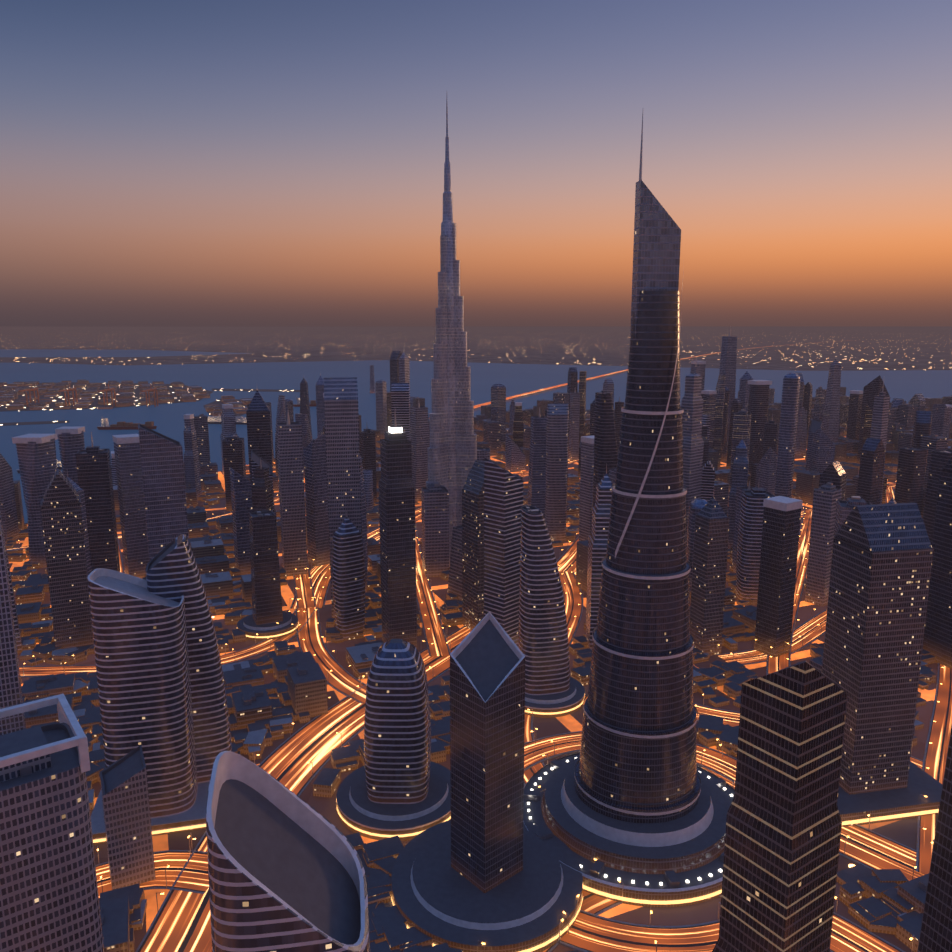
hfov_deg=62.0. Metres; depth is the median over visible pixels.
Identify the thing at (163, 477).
skyscraper
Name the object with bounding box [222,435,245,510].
tower
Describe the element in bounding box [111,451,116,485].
tower
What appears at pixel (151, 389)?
port crane
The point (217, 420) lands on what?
cruise ship
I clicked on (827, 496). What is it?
skyscraper
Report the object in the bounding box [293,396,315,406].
cargo ship
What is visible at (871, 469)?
tower
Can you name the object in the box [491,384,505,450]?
tower
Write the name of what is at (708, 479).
tower
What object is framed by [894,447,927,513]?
tower
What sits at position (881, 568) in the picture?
tower
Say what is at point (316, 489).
tower
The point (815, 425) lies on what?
tower
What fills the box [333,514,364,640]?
tower
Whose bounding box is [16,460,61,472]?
cruise ship
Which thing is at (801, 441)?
tower
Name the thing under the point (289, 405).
tower
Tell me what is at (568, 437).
tower
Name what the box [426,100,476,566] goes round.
burj tower
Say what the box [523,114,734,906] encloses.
tower blade
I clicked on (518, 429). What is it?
tower
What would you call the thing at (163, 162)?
sky
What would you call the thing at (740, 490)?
skyscraper
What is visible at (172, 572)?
tower crescent
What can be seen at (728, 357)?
tower
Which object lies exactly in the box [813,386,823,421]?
tower
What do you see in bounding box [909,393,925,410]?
tower
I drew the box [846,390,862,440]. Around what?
tower
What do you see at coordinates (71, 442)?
tower
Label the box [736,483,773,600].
tower
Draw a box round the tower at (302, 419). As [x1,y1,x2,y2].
[295,414,310,477]
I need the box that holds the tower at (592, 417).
[590,385,613,435]
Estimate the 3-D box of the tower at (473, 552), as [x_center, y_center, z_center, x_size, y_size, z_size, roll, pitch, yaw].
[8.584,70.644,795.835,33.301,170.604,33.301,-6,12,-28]
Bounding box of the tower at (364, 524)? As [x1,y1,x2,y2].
[360,456,367,591]
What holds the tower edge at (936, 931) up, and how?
on the ground
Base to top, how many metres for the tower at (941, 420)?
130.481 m
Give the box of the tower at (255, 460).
[251,450,273,506]
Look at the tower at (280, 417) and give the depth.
1603.28 m
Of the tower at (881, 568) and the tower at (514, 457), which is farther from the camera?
the tower at (514, 457)
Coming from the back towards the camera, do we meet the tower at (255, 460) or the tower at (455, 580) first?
the tower at (255, 460)
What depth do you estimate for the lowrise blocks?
721.57 m
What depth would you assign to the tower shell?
232.37 m
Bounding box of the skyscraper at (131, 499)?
[112,434,148,578]
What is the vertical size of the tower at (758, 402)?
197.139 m
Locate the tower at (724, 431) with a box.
[721,387,729,460]
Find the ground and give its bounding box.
[0,326,951,951]
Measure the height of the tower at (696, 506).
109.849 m
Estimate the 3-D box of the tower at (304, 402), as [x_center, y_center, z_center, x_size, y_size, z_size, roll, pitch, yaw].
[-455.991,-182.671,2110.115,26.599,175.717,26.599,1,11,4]
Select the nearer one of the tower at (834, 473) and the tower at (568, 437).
the tower at (834, 473)
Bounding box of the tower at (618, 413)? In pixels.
[614,398,623,452]
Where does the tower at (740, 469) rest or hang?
on the ground
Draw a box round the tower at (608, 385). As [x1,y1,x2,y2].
[603,379,613,410]
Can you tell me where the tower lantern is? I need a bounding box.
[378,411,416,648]
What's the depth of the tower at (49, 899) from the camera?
272.43 m
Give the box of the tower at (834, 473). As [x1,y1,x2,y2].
[819,460,846,499]
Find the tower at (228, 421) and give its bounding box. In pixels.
[220,404,237,474]
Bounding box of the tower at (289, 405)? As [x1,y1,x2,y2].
[285,399,293,421]
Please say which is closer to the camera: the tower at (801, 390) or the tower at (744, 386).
the tower at (744, 386)
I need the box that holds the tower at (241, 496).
[229,467,252,574]
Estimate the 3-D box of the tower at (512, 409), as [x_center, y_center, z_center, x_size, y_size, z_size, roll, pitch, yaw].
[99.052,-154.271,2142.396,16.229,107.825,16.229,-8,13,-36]
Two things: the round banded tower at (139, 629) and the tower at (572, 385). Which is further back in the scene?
the tower at (572, 385)
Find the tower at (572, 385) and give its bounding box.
[567,367,577,418]
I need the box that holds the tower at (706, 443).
[701,425,708,466]
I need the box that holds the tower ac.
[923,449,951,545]
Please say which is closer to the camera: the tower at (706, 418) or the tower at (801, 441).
the tower at (706, 418)
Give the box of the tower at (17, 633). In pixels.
[0,512,21,652]
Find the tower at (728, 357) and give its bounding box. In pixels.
[719,329,736,441]
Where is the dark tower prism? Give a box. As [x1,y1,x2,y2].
[712,660,847,951]
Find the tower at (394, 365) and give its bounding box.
[390,351,401,391]
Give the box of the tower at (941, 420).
[930,404,950,437]
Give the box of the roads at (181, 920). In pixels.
[7,340,951,951]
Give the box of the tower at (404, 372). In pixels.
[399,353,409,389]
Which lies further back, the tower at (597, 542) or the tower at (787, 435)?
the tower at (787, 435)
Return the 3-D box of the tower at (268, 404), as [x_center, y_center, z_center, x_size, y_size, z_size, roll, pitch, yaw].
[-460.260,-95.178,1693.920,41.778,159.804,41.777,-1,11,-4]
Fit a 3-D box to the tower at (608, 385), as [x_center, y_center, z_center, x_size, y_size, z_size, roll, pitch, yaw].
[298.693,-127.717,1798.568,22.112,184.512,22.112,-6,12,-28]
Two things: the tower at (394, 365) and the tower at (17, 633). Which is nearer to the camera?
the tower at (17, 633)
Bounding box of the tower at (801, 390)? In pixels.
[788,373,803,409]
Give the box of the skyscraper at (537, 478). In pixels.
[527,408,546,518]
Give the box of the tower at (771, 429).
[762,414,778,456]
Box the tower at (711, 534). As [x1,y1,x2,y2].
[690,492,729,655]
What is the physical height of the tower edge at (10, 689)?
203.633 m
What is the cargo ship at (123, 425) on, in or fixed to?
on the water
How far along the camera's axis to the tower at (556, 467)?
1111.79 m
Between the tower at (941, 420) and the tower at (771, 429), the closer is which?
the tower at (771, 429)
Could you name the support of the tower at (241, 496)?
on the ground
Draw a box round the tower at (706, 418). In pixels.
[702,414,710,439]
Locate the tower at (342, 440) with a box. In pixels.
[324,377,361,617]
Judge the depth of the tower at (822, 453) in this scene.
1451.21 m
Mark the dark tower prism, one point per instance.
(782, 839)
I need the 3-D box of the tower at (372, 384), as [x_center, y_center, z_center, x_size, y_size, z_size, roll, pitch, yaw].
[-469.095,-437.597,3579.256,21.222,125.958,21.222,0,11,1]
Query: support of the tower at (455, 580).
on the ground
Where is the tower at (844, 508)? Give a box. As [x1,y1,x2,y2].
[834,496,871,535]
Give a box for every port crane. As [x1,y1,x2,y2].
[18,384,39,406]
[58,384,77,406]
[98,384,115,406]
[141,384,157,406]
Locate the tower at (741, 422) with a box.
[729,410,750,491]
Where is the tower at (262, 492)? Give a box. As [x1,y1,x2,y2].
[251,457,277,539]
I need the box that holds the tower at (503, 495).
[484,457,522,645]
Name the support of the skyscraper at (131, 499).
on the ground
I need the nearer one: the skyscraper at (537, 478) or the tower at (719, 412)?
the skyscraper at (537, 478)
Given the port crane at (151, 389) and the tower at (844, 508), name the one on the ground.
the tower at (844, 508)
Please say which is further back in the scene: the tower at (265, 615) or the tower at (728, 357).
the tower at (728, 357)
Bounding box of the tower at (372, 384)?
[370,365,374,392]
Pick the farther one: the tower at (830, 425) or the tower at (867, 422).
the tower at (830, 425)
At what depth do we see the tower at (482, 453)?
1149.97 m
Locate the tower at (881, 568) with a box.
[822,503,941,826]
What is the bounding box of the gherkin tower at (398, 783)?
[336,639,450,840]
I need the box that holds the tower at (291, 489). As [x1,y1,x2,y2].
[276,412,307,575]
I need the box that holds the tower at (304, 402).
[300,374,311,438]
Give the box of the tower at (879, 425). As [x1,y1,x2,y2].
[870,381,889,503]
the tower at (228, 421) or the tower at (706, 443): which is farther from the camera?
the tower at (228, 421)
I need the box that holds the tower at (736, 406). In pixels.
[726,398,741,468]
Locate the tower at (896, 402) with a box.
[891,398,903,422]
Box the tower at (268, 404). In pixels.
[247,402,273,466]
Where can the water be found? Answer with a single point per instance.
(517, 379)
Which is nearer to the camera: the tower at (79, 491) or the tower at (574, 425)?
the tower at (79, 491)
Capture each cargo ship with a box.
[97,417,156,429]
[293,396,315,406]
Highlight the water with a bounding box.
[0,349,951,522]
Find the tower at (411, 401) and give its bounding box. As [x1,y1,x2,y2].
[410,396,415,406]
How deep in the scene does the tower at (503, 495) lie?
717.08 m
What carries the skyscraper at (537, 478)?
on the ground
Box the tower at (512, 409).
[509,400,514,433]
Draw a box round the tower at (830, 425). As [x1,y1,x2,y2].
[822,353,840,441]
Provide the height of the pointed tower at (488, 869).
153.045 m
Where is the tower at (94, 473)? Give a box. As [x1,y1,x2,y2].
[76,433,119,571]
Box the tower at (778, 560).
[754,496,802,657]
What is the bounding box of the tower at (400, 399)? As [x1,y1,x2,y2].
[391,383,409,439]
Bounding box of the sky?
[0,0,951,325]
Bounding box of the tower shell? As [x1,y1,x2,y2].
[206,751,369,951]
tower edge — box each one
[0,520,25,734]
[917,725,951,951]
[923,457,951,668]
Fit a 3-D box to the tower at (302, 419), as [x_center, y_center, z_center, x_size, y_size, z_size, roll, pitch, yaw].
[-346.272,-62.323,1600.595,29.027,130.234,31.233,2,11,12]
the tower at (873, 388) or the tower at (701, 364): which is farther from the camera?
the tower at (701, 364)
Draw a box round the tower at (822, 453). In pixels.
[810,428,834,472]
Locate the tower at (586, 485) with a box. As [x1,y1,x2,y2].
[579,435,593,540]
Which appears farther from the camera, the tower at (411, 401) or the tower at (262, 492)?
the tower at (411, 401)
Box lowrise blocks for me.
[0,379,951,951]
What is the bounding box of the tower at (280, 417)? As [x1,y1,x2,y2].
[275,395,285,475]
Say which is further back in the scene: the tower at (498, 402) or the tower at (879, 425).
the tower at (498, 402)
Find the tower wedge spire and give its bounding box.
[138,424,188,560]
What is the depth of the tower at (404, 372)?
1900.57 m
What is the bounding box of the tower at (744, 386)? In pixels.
[739,371,752,410]
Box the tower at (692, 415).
[681,373,703,548]
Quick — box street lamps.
[18,465,943,951]
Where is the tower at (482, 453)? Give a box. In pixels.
[477,447,489,461]
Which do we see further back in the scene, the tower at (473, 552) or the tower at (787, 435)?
the tower at (787, 435)
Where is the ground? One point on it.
(874, 348)
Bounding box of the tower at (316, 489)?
[304,434,329,565]
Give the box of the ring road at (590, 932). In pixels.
[524,731,736,951]
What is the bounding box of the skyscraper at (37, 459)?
[12,434,57,567]
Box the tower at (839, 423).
[838,408,839,436]
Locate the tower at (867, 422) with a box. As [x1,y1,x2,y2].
[862,403,872,447]
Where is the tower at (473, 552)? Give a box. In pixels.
[462,460,483,629]
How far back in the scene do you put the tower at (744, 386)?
1840.39 m
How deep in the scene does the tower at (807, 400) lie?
2078.48 m
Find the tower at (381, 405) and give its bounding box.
[375,380,386,438]
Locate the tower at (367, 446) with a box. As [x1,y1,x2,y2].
[359,428,376,501]
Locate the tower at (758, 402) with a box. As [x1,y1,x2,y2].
[748,380,771,474]
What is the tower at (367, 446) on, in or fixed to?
on the ground
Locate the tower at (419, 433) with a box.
[410,401,429,501]
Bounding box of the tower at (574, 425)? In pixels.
[569,390,579,459]
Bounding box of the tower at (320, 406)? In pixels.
[315,374,324,437]
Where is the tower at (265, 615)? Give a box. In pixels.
[237,510,298,640]
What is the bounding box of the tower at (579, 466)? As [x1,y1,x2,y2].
[578,440,580,477]
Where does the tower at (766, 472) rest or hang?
on the ground
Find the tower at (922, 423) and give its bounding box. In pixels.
[911,411,931,447]
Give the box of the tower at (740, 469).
[728,435,748,548]
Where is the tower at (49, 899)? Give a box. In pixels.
[0,693,103,951]
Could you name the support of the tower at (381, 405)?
on the ground
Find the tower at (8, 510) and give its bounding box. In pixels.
[0,453,18,539]
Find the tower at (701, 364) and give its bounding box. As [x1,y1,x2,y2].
[691,361,705,389]
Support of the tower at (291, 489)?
on the ground
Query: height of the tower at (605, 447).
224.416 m
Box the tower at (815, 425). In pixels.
[805,419,821,470]
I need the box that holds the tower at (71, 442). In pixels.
[55,426,84,485]
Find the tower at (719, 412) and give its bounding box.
[713,374,725,466]
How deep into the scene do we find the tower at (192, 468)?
1378.13 m
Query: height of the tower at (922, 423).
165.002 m
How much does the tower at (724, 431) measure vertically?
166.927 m
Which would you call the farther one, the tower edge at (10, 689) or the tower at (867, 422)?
the tower at (867, 422)
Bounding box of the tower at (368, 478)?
[363,469,373,508]
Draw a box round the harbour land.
[0,382,299,425]
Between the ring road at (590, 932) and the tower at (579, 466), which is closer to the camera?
the ring road at (590, 932)
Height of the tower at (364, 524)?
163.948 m
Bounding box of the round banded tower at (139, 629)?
[87,568,208,844]
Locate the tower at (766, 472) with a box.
[755,447,776,496]
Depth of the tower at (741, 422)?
1392.37 m
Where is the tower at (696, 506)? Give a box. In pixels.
[686,499,707,587]
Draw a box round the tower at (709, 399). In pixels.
[701,390,716,448]
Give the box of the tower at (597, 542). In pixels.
[586,465,611,648]
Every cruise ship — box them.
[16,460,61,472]
[208,414,246,424]
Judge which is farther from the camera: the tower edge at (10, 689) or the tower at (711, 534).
the tower at (711, 534)
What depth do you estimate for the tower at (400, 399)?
1294.36 m
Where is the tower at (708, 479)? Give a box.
[701,460,714,501]
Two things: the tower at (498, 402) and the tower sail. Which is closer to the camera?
the tower sail
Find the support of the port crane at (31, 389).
on the harbour land
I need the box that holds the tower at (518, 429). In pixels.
[513,402,523,446]
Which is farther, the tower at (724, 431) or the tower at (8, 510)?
the tower at (724, 431)
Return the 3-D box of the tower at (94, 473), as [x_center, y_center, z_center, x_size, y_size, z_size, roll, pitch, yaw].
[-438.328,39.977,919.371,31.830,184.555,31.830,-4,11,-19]
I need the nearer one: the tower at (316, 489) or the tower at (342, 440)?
the tower at (342, 440)
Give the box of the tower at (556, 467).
[545,404,568,541]
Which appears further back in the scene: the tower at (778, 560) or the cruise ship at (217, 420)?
the cruise ship at (217, 420)
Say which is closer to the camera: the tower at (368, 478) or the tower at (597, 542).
the tower at (597, 542)
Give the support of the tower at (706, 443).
on the ground
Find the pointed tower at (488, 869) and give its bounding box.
[391,611,582,951]
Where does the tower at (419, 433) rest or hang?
on the ground
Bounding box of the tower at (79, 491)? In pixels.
[67,471,91,574]
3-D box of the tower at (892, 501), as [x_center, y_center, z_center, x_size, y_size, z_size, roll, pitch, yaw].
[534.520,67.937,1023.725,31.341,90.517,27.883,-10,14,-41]
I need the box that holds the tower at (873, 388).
[857,375,889,463]
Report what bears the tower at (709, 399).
on the ground
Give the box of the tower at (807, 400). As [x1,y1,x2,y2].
[803,382,811,438]
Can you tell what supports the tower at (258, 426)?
on the ground
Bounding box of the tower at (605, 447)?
[592,392,617,507]
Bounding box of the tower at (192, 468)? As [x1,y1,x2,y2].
[183,414,201,500]
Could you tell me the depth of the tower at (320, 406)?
2094.64 m
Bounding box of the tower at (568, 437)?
[545,409,568,483]
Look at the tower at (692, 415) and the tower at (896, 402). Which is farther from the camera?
the tower at (896, 402)
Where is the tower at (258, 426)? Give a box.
[246,390,274,508]
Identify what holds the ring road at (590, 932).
on the ground
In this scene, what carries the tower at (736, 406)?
on the ground
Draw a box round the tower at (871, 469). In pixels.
[857,438,884,504]
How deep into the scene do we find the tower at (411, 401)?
2395.36 m
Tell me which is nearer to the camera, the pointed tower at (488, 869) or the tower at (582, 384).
the pointed tower at (488, 869)
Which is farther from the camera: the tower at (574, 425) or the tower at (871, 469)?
the tower at (574, 425)
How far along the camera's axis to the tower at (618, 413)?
1669.55 m
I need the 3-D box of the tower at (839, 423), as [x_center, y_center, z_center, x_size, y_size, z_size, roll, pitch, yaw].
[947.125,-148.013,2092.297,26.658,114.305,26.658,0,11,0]
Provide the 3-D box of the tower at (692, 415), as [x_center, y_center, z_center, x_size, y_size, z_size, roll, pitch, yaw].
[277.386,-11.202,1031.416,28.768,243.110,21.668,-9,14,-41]
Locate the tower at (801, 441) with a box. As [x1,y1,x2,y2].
[795,407,806,455]
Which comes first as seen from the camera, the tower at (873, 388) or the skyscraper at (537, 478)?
the skyscraper at (537, 478)
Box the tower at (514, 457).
[505,433,524,470]
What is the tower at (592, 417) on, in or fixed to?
on the ground
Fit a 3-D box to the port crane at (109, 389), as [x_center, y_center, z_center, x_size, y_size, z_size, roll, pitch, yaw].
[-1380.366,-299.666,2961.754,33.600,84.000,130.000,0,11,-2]
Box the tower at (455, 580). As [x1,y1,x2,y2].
[447,525,461,600]
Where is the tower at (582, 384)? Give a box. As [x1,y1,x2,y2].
[579,371,586,443]
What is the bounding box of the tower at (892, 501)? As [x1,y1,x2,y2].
[887,497,895,503]
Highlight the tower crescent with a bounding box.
[145,533,231,783]
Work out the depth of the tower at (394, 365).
2265.31 m
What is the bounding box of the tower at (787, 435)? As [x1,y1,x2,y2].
[775,373,799,497]
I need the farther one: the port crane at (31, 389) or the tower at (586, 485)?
the port crane at (31, 389)
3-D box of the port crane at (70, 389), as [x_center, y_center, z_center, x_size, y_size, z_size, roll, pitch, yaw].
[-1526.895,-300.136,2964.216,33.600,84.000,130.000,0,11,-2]
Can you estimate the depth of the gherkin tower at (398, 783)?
485.69 m
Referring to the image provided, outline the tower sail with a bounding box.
[518,505,584,717]
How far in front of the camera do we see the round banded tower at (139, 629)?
472.87 m

